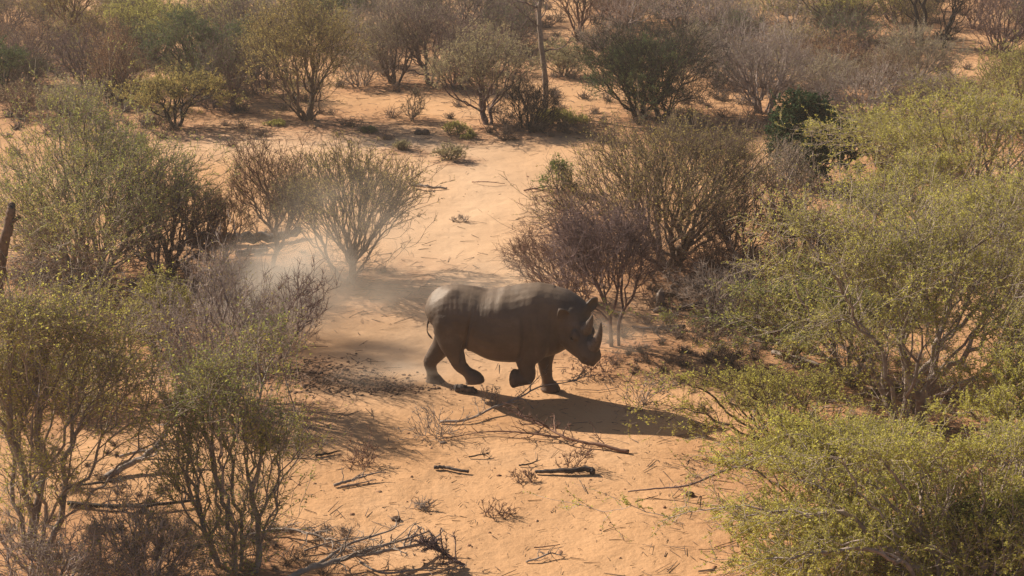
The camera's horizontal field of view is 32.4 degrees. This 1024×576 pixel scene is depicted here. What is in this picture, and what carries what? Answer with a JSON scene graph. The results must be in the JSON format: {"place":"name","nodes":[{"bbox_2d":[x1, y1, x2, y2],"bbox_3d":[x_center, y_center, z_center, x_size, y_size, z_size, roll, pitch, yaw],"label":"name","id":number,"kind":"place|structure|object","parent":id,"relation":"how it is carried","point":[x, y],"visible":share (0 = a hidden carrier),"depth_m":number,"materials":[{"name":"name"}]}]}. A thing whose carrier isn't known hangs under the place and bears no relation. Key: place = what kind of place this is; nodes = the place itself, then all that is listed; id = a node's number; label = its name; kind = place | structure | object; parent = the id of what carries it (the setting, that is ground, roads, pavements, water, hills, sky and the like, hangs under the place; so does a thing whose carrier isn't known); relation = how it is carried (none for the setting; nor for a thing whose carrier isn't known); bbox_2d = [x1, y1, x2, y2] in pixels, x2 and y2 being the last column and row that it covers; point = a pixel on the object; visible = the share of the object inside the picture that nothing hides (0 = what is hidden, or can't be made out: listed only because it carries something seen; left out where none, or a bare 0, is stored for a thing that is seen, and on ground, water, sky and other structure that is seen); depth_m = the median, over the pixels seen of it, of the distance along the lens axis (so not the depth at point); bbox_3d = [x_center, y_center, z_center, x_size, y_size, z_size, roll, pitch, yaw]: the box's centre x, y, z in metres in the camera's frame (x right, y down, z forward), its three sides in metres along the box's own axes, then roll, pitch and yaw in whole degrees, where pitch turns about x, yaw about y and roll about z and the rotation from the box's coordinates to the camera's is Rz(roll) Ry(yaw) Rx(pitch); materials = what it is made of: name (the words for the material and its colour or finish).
{"place":"outdoors","nodes":[
{"label":"outdoors","id":0,"kind":"place"},
{"bbox_2d":[0,0,1023,575],"bbox_3d":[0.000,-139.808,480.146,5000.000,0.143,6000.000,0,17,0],"label":"ground","id":1,"kind":"structure","parent":0,"point":[390,346],"depth_m":26.31,"materials":[{"name":"sand"}]},
{"bbox_2d":[0,202,20,298],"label":"dead tree","id":2,"kind":"object","parent":1,"relation":"on","point":[8,228],"visible":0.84,"depth_m":30.12,"materials":[{"name":"brown wood"}]},
{"bbox_2d":[0,35,33,96],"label":"thorn tree","id":3,"kind":"object","parent":1,"relation":"on","point":[8,55],"visible":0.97,"depth_m":47.15,"materials":[{"name":"green plant"}]},
{"bbox_2d":[0,71,49,116],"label":"thorn bush","id":4,"kind":"object","parent":1,"relation":"on","point":[31,97],"visible":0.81,"depth_m":45.31,"materials":[{"name":"plant"}]},
{"bbox_2d":[0,53,60,87],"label":"thorn bush","id":5,"kind":"object","parent":1,"relation":"on","point":[41,62],"visible":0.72,"depth_m":49.07,"materials":[{"name":"purple plant"}]},
{"bbox_2d":[0,5,80,59],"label":"thorn bush","id":6,"kind":"object","parent":1,"relation":"on","point":[33,33],"visible":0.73,"depth_m":52.05,"materials":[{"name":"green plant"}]},
{"bbox_2d":[5,245,81,282],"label":"thorn bush","id":7,"kind":"object","parent":1,"relation":"on","point":[37,267],"visible":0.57,"depth_m":31.52,"materials":[{"name":"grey plant"}]},
{"bbox_2d":[6,0,115,44],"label":"thorn tree","id":8,"kind":"object","parent":1,"relation":"on","point":[62,5],"visible":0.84,"depth_m":54.90,"materials":[{"name":"brown plant"}]},
{"bbox_2d":[0,490,137,575],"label":"thorn bush","id":9,"kind":"object","parent":1,"relation":"on","point":[45,569],"visible":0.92,"depth_m":19.49,"materials":[{"name":"brown plant"}]},
{"bbox_2d":[34,70,111,115],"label":"thorn bush","id":10,"kind":"object","parent":1,"relation":"on","point":[61,85],"visible":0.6,"depth_m":45.18,"materials":[{"name":"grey plant"}]},
{"bbox_2d":[41,4,125,87],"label":"thorn bush","id":11,"kind":"object","parent":1,"relation":"on","point":[76,51],"visible":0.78,"depth_m":48.63,"materials":[{"name":"brown plant"}]},
{"bbox_2d":[15,323,161,411],"bbox_3d":[-6.486,1.124,25.719,2.309,1.276,1.856,10,20,30],"label":"thorn bush","id":12,"kind":"object","parent":1,"relation":"on","point":[80,369],"visible":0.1,"depth_m":25.54,"materials":[{"name":"green plant"}]},
{"bbox_2d":[57,1,129,43],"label":"thorn bush","id":13,"kind":"object","parent":1,"relation":"on","point":[97,20],"visible":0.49,"depth_m":55.34,"materials":[{"name":"orange plant"}]},
{"bbox_2d":[79,15,159,102],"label":"thorn bush","id":14,"kind":"object","parent":1,"relation":"on","point":[120,55],"visible":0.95,"depth_m":46.69,"materials":[{"name":"brown plant"}]},
{"bbox_2d":[0,25,250,296],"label":"thorn bush","id":15,"kind":"object","parent":1,"relation":"on","point":[109,154],"visible":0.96,"depth_m":30.82,"materials":[{"name":"green plant"}]},
{"bbox_2d":[0,223,267,557],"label":"thorn bush","id":16,"kind":"object","parent":1,"relation":"on","point":[27,326],"visible":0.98,"depth_m":20.45,"materials":[{"name":"green plant"}]},
{"bbox_2d":[103,261,197,357],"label":"thorn bush","id":17,"kind":"object","parent":1,"relation":"on","point":[151,280],"visible":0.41,"depth_m":27.56,"materials":[{"name":"green plant"}]},
{"bbox_2d":[91,0,212,60],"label":"thorn tree","id":18,"kind":"object","parent":1,"relation":"on","point":[140,10],"visible":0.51,"depth_m":52.81,"materials":[{"name":"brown plant"}]},
{"bbox_2d":[72,459,239,575],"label":"thorn bush","id":19,"kind":"object","parent":1,"relation":"on","point":[133,557],"visible":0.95,"depth_m":19.60,"materials":[{"name":"purple plant"}]},
{"bbox_2d":[102,145,237,284],"bbox_3d":[-6.148,-1.316,31.541,2.406,2.516,2.284,0,17,0],"label":"thorn bush","id":20,"kind":"object","parent":1,"relation":"on","point":[169,258],"visible":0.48,"depth_m":31.59,"materials":[{"name":"plant"}]},
{"bbox_2d":[108,56,247,126],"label":"thorn tree","id":21,"kind":"object","parent":1,"relation":"on","point":[160,83],"visible":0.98,"depth_m":43.91,"materials":[{"name":"green plant"}]},
{"bbox_2d":[108,0,252,94],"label":"thorn tree","id":22,"kind":"object","parent":1,"relation":"on","point":[169,39],"visible":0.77,"depth_m":47.62,"materials":[{"name":"green plant"}]},
{"bbox_2d":[116,206,323,401],"bbox_3d":[-4.251,0.441,25.301,2.651,2.821,2.846,-13,22,-36],"label":"thorn bush","id":23,"kind":"object","parent":1,"relation":"on","point":[221,298],"visible":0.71,"depth_m":25.36,"materials":[{"name":"purple plant"}]},
{"bbox_2d":[178,176,261,264],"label":"thorn bush","id":24,"kind":"object","parent":1,"relation":"on","point":[234,238],"visible":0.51,"depth_m":32.53,"materials":[{"name":"green plant"}]},
{"bbox_2d":[173,0,274,43],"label":"thorn bush","id":25,"kind":"object","parent":1,"relation":"on","point":[240,11],"visible":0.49,"depth_m":55.13,"materials":[{"name":"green plant"}]},
{"bbox_2d":[196,9,260,112],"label":"thorn tree","id":26,"kind":"object","parent":1,"relation":"on","point":[224,59],"visible":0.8,"depth_m":45.60,"materials":[{"name":"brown plant"}]},
{"bbox_2d":[182,246,281,303],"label":"thorn bush","id":27,"kind":"object","parent":1,"relation":"on","point":[258,276],"visible":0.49,"depth_m":30.14,"materials":[{"name":"orange plant"}]},
{"bbox_2d":[125,277,361,575],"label":"thorn bush","id":28,"kind":"object","parent":1,"relation":"on","point":[210,385],"visible":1,"depth_m":20.11,"materials":[{"name":"green plant"}]},
{"bbox_2d":[228,38,302,94],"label":"thorn bush","id":29,"kind":"object","parent":1,"relation":"on","point":[267,75],"visible":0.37,"depth_m":48.14,"materials":[{"name":"green plant"}]},
{"bbox_2d":[205,109,327,266],"bbox_3d":[-4.502,-1.819,32.318,2.233,3.046,2.462,0,17,0],"label":"thorn tree","id":30,"kind":"object","parent":1,"relation":"on","point":[266,196],"visible":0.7,"depth_m":32.08,"materials":[{"name":"orange plant"}]},
{"bbox_2d":[236,245,342,378],"bbox_3d":[-3.473,0.322,26.840,1.632,2.154,1.701,-14,22,-38],"label":"thorn bush","id":31,"kind":"object","parent":1,"relation":"on","point":[306,314],"visible":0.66,"depth_m":26.77,"materials":[{"name":"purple plant"}]},
{"bbox_2d":[144,353,453,402],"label":"dung clods","id":32,"kind":"object","parent":1,"relation":"on","point":[374,389],"visible":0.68,"depth_m":26.69,"materials":[{"name":"soil"}]},
{"bbox_2d":[217,0,384,120],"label":"thorn tree","id":33,"kind":"object","parent":1,"relation":"on","point":[296,34],"visible":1,"depth_m":44.16,"materials":[{"name":"green plant"}]},
{"bbox_2d":[249,516,360,551],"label":"fallen branch","id":34,"kind":"object","parent":1,"relation":"on","point":[301,530],"visible":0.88,"depth_m":21.27,"materials":[{"name":"brown wood"}]},
{"bbox_2d":[328,40,391,86],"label":"thorn bush","id":35,"kind":"object","parent":1,"relation":"on","point":[358,69],"visible":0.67,"depth_m":49.20,"materials":[{"name":"grey plant"}]},
{"bbox_2d":[265,126,459,284],"bbox_3d":[-2.654,-1.436,31.383,3.510,2.931,3.809,0,17,0],"label":"thorn tree","id":36,"kind":"object","parent":1,"relation":"on","point":[328,188],"visible":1,"depth_m":31.12,"materials":[{"name":"brown plant"}]},
{"bbox_2d":[332,0,405,59],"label":"thorn bush","id":37,"kind":"object","parent":1,"relation":"on","point":[351,20],"visible":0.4,"depth_m":52.54,"materials":[{"name":"brown plant"}]},
{"bbox_2d":[287,509,467,575],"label":"fallen branch","id":38,"kind":"object","parent":1,"relation":"on","point":[334,559],"visible":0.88,"depth_m":20.55,"materials":[{"name":"brown wood"}]},
{"bbox_2d":[18,100,754,575],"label":"soil clods","id":39,"kind":"object","parent":1,"relation":"on","point":[528,396],"visible":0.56,"depth_m":27.18,"materials":[{"name":"brown soil"}]},
{"bbox_2d":[351,0,436,83],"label":"thorn tree","id":40,"kind":"object","parent":1,"relation":"on","point":[385,60],"visible":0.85,"depth_m":49.40,"materials":[{"name":"green plant"}]},
{"bbox_2d":[354,0,490,86],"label":"thorn tree","id":41,"kind":"object","parent":1,"relation":"on","point":[424,28],"visible":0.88,"depth_m":49.17,"materials":[{"name":"brown plant"}]},
{"bbox_2d":[388,403,482,445],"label":"dry sprig","id":42,"kind":"object","parent":1,"relation":"on","point":[428,426],"visible":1,"depth_m":24.59,"materials":[{"name":"brown plant"}]},
{"bbox_2d":[407,526,464,566],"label":"dead bush","id":43,"kind":"object","parent":1,"relation":"on","point":[432,544],"visible":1,"depth_m":20.64,"materials":[{"name":"brown plant"}]},
{"bbox_2d":[400,0,516,38],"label":"thorn tree","id":44,"kind":"object","parent":1,"relation":"on","point":[479,3],"visible":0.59,"depth_m":55.81,"materials":[{"name":"brown plant"}]},
{"bbox_2d":[418,12,543,124],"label":"thorn tree","id":45,"kind":"object","parent":1,"relation":"on","point":[482,56],"visible":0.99,"depth_m":43.71,"materials":[{"name":"green plant"}]},
{"bbox_2d":[0,2,1023,575],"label":"twig litter","id":46,"kind":"object","parent":1,"relation":"on","point":[574,124],"visible":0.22,"depth_m":31.52,"materials":[{"name":"brown plant"}]},
{"bbox_2d":[0,0,1023,575],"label":"dry scrub","id":47,"kind":"object","parent":1,"relation":"on","point":[586,130],"visible":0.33,"depth_m":39.31,"materials":[{"name":"brown plant"}]},
{"bbox_2d":[423,282,602,392],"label":"rhinoceros","id":48,"kind":"object","parent":1,"relation":"on","point":[526,327],"visible":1,"depth_m":25.57,"materials":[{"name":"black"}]},
{"bbox_2d":[476,0,550,52],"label":"thorn tree","id":49,"kind":"object","parent":1,"relation":"on","point":[520,23],"visible":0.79,"depth_m":54.54,"materials":[{"name":"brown plant"}]},
{"bbox_2d":[440,364,597,422],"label":"fallen branch","id":50,"kind":"object","parent":1,"relation":"on","point":[517,397],"visible":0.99,"depth_m":25.64,"materials":[{"name":"brown wood"}]},
{"bbox_2d":[490,65,567,134],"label":"thorn bush","id":51,"kind":"object","parent":1,"relation":"on","point":[534,97],"visible":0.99,"depth_m":43.62,"materials":[{"name":"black plant"}]},
{"bbox_2d":[438,402,628,453],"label":"fallen branch","id":52,"kind":"object","parent":1,"relation":"on","point":[555,427],"visible":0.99,"depth_m":24.53,"materials":[{"name":"brown wood"}]},
{"bbox_2d":[491,0,578,111],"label":"dead tree","id":53,"kind":"object","parent":1,"relation":"on","point":[538,6],"visible":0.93,"depth_m":45.08,"materials":[{"name":"brown wood"}]},
{"bbox_2d":[491,215,609,300],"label":"thorn bush","id":54,"kind":"object","parent":1,"relation":"on","point":[522,247],"visible":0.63,"depth_m":29.88,"materials":[{"name":"brown plant"}]},
{"bbox_2d":[530,151,579,191],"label":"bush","id":55,"kind":"object","parent":1,"relation":"on","point":[555,160],"visible":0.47,"depth_m":37.88,"materials":[{"name":"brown plant"}]},
{"bbox_2d":[531,33,596,76],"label":"thorn bush","id":56,"kind":"object","parent":1,"relation":"on","point":[559,56],"visible":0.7,"depth_m":50.63,"materials":[{"name":"green plant"}]},
{"bbox_2d":[536,0,611,38],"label":"thorn tree","id":57,"kind":"object","parent":1,"relation":"on","point":[582,21],"visible":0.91,"depth_m":56.87,"materials":[{"name":"orange plant"}]},
{"bbox_2d":[511,161,700,346],"bbox_3d":[1.408,-0.604,27.971,2.784,3.166,2.945,12,21,33],"label":"thorn bush","id":58,"kind":"object","parent":1,"relation":"on","point":[581,243],"visible":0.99,"depth_m":27.57,"materials":[{"name":"purple plant"}]},
{"bbox_2d":[594,0,664,28],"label":"thorn bush","id":59,"kind":"object","parent":1,"relation":"on","point":[620,6],"visible":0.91,"depth_m":58.68,"materials":[{"name":"brown plant"}]},
{"bbox_2d":[573,24,692,119],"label":"thorn tree","id":60,"kind":"object","parent":1,"relation":"on","point":[629,76],"visible":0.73,"depth_m":44.39,"materials":[{"name":"green plant"}]},
{"bbox_2d":[559,0,751,120],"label":"thorn tree","id":61,"kind":"object","parent":1,"relation":"on","point":[693,51],"visible":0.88,"depth_m":44.54,"materials":[{"name":"green plant"}]},
{"bbox_2d":[492,62,868,293],"bbox_3d":[3.252,-1.912,31.923,6.453,3.781,5.798,4,18,14],"label":"thorn bush","id":62,"kind":"object","parent":1,"relation":"on","point":[721,179],"visible":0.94,"depth_m":31.41,"materials":[{"name":"brown plant"}]},
{"bbox_2d":[642,0,771,39],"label":"thorn bush","id":63,"kind":"object","parent":1,"relation":"on","point":[717,2],"visible":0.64,"depth_m":56.08,"materials":[{"name":"brown plant"}]},
{"bbox_2d":[672,216,764,286],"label":"thorn bush","id":64,"kind":"object","parent":1,"relation":"on","point":[701,254],"visible":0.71,"depth_m":31.44,"materials":[{"name":"orange plant"}]},
{"bbox_2d":[661,233,785,332],"bbox_3d":[3.669,-0.109,29.471,2.554,1.506,1.880,10,20,30],"label":"thorn bush","id":65,"kind":"object","parent":1,"relation":"on","point":[705,292],"visible":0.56,"depth_m":29.39,"materials":[{"name":"grey plant"}]},
{"bbox_2d":[690,171,782,259],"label":"thorn bush","id":66,"kind":"object","parent":1,"relation":"on","point":[737,220],"visible":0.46,"depth_m":32.27,"materials":[{"name":"orange plant"}]},
{"bbox_2d":[701,4,772,49],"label":"thorn bush","id":67,"kind":"object","parent":1,"relation":"on","point":[736,12],"visible":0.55,"depth_m":54.51,"materials":[{"name":"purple plant"}]},
{"bbox_2d":[696,3,827,112],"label":"thorn bush","id":68,"kind":"object","parent":1,"relation":"on","point":[744,58],"visible":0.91,"depth_m":45.49,"materials":[{"name":"plant"}]},
{"bbox_2d":[616,349,914,449],"bbox_3d":[3.371,1.572,24.073,3.906,1.716,2.532,0,17,0],"label":"thorn bush","id":69,"kind":"object","parent":1,"relation":"on","point":[774,384],"visible":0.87,"depth_m":24.03,"materials":[{"name":"green plant"}]},
{"bbox_2d":[523,390,1023,575],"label":"thorn tree","id":70,"kind":"object","parent":1,"relation":"on","point":[912,459],"visible":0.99,"depth_m":19.23,"materials":[{"name":"green plant"}]},
{"bbox_2d":[599,254,962,390],"bbox_3d":[4.185,0.382,26.975,4.752,2.040,3.469,10,20,30],"label":"thorn tree","id":71,"kind":"object","parent":1,"relation":"on","point":[801,338],"visible":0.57,"depth_m":26.29,"materials":[{"name":"green plant"}]},
{"bbox_2d":[735,117,839,223],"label":"thorn bush","id":72,"kind":"object","parent":1,"relation":"on","point":[785,157],"visible":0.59,"depth_m":35.05,"materials":[{"name":"grey plant"}]},
{"bbox_2d":[754,0,831,35],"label":"thorn bush","id":73,"kind":"object","parent":1,"relation":"on","point":[792,13],"visible":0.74,"depth_m":57.04,"materials":[{"name":"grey plant"}]},
{"bbox_2d":[733,235,858,362],"bbox_3d":[4.465,0.177,27.295,2.260,2.151,2.433,0,17,0],"label":"thorn tree","id":74,"kind":"object","parent":1,"relation":"on","point":[769,308],"visible":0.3,"depth_m":27.06,"materials":[{"name":"green plant"}]},
{"bbox_2d":[761,10,830,64],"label":"thorn bush","id":75,"kind":"object","parent":1,"relation":"on","point":[801,33],"visible":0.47,"depth_m":52.16,"materials":[{"name":"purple plant"}]},
{"bbox_2d":[763,83,873,190],"bbox_3d":[6.480,-3.193,37.899,2.406,2.519,1.939,15,23,40],"label":"evergreen tree","id":76,"kind":"object","parent":1,"relation":"on","point":[795,111],"visible":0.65,"depth_m":37.59,"materials":[{"name":"green plant"}]},
{"bbox_2d":[708,482,929,575],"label":"thorn bush","id":77,"kind":"object","parent":1,"relation":"on","point":[849,566],"visible":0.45,"depth_m":19.56,"materials":[{"name":"green plant"}]},
{"bbox_2d":[775,49,869,96],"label":"thorn bush","id":78,"kind":"object","parent":1,"relation":"on","point":[819,67],"visible":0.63,"depth_m":47.77,"materials":[{"name":"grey plant"}]},
{"bbox_2d":[760,190,884,264],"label":"thorn bush","id":79,"kind":"object","parent":1,"relation":"on","point":[784,221],"visible":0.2,"depth_m":31.64,"materials":[{"name":"green plant"}]},
{"bbox_2d":[758,220,894,291],"bbox_3d":[5.764,-0.382,30.162,2.528,1.499,2.168,-13,22,-36],"label":"thorn tree","id":80,"kind":"object","parent":1,"relation":"on","point":[836,237],"visible":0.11,"depth_m":30.19,"materials":[{"name":"green plant"}]},
{"bbox_2d":[669,390,1001,538],"bbox_3d":[3.950,2.154,21.521,4.428,2.033,2.745,-13,22,-37],"label":"thorn tree","id":81,"kind":"object","parent":1,"relation":"on","point":[772,422],"visible":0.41,"depth_m":21.18,"materials":[{"name":"green plant"}]},
{"bbox_2d":[767,0,910,35],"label":"thorn tree","id":82,"kind":"object","parent":1,"relation":"on","point":[826,2],"visible":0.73,"depth_m":56.21,"materials":[{"name":"brown plant"}]},
{"bbox_2d":[790,15,890,71],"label":"thorn bush","id":83,"kind":"object","parent":1,"relation":"on","point":[851,45],"visible":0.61,"depth_m":51.17,"materials":[{"name":"orange plant"}]},
{"bbox_2d":[806,0,893,43],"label":"thorn bush","id":84,"kind":"object","parent":1,"relation":"on","point":[839,4],"visible":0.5,"depth_m":55.88,"materials":[{"name":"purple plant"}]},
{"bbox_2d":[811,2,911,60],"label":"thorn bush","id":85,"kind":"object","parent":1,"relation":"on","point":[859,34],"visible":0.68,"depth_m":53.31,"materials":[{"name":"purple plant"}]},
{"bbox_2d":[706,121,1023,437],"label":"thorn tree","id":86,"kind":"object","parent":1,"relation":"on","point":[939,248],"visible":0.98,"depth_m":23.99,"materials":[{"name":"green plant"}]},
{"bbox_2d":[781,46,974,117],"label":"thorn bush","id":87,"kind":"object","parent":1,"relation":"on","point":[880,87],"visible":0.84,"depth_m":44.63,"materials":[{"name":"purple plant"}]},
{"bbox_2d":[831,39,927,93],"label":"thorn bush","id":88,"kind":"object","parent":1,"relation":"on","point":[893,62],"visible":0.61,"depth_m":48.26,"materials":[{"name":"orange plant"}]},
{"bbox_2d":[839,98,929,166],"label":"thorn bush","id":89,"kind":"object","parent":1,"relation":"on","point":[882,120],"visible":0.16,"depth_m":39.59,"materials":[{"name":"green plant"}]},
{"bbox_2d":[807,462,977,574],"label":"thorn bush","id":90,"kind":"object","parent":1,"relation":"on","point":[931,562],"visible":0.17,"depth_m":20.26,"materials":[{"name":"green plant"}]},
{"bbox_2d":[773,65,1023,230],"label":"thorn tree","id":91,"kind":"object","parent":1,"relation":"on","point":[975,109],"visible":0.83,"depth_m":34.57,"materials":[{"name":"green plant"}]},
{"bbox_2d":[861,0,943,37],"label":"thorn bush","id":92,"kind":"object","parent":1,"relation":"on","point":[904,19],"visible":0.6,"depth_m":57.26,"materials":[{"name":"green plant"}]},
{"bbox_2d":[829,140,993,255],"bbox_3d":[7.494,-1.667,33.070,3.079,2.279,4.407,3,18,10],"label":"thorn tree","id":93,"kind":"object","parent":1,"relation":"on","point":[957,162],"visible":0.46,"depth_m":32.71,"materials":[{"name":"green plant"}]},
{"bbox_2d":[868,16,980,79],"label":"thorn bush","id":94,"kind":"object","parent":1,"relation":"on","point":[919,48],"visible":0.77,"depth_m":49.50,"materials":[{"name":"grey plant"}]},
{"bbox_2d":[873,67,977,118],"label":"thorn bush","id":95,"kind":"object","parent":1,"relation":"on","point":[932,82],"visible":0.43,"depth_m":44.77,"materials":[{"name":"green plant"}]},
{"bbox_2d":[842,155,1023,350],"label":"thorn tree","id":96,"kind":"object","parent":1,"relation":"on","point":[1012,183],"visible":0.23,"depth_m":26.91,"materials":[{"name":"green plant"}]},
{"bbox_2d":[927,0,981,48],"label":"thorn tree","id":97,"kind":"object","parent":1,"relation":"on","point":[951,19],"visible":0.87,"depth_m":55.46,"materials":[{"name":"black plant"}]},
{"bbox_2d":[897,30,1023,133],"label":"thorn tree","id":98,"kind":"object","parent":1,"relation":"on","point":[1014,63],"visible":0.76,"depth_m":43.24,"materials":[{"name":"green plant"}]},
{"bbox_2d":[913,462,1023,575],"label":"thorn bush","id":99,"kind":"object","parent":1,"relation":"on","point":[961,511],"visible":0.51,"depth_m":19.44,"materials":[{"name":"green plant"}]},
{"bbox_2d":[921,332,1023,467],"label":"thorn tree","id":100,"kind":"object","parent":1,"relation":"on","point":[999,407],"visible":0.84,"depth_m":22.09,"materials":[{"name":"green plant"}]},
{"bbox_2d":[954,0,1023,56],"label":"thorn bush","id":101,"kind":"object","parent":1,"relation":"on","point":[1020,16],"visible":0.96,"depth_m":53.84,"materials":[{"name":"brown plant"}]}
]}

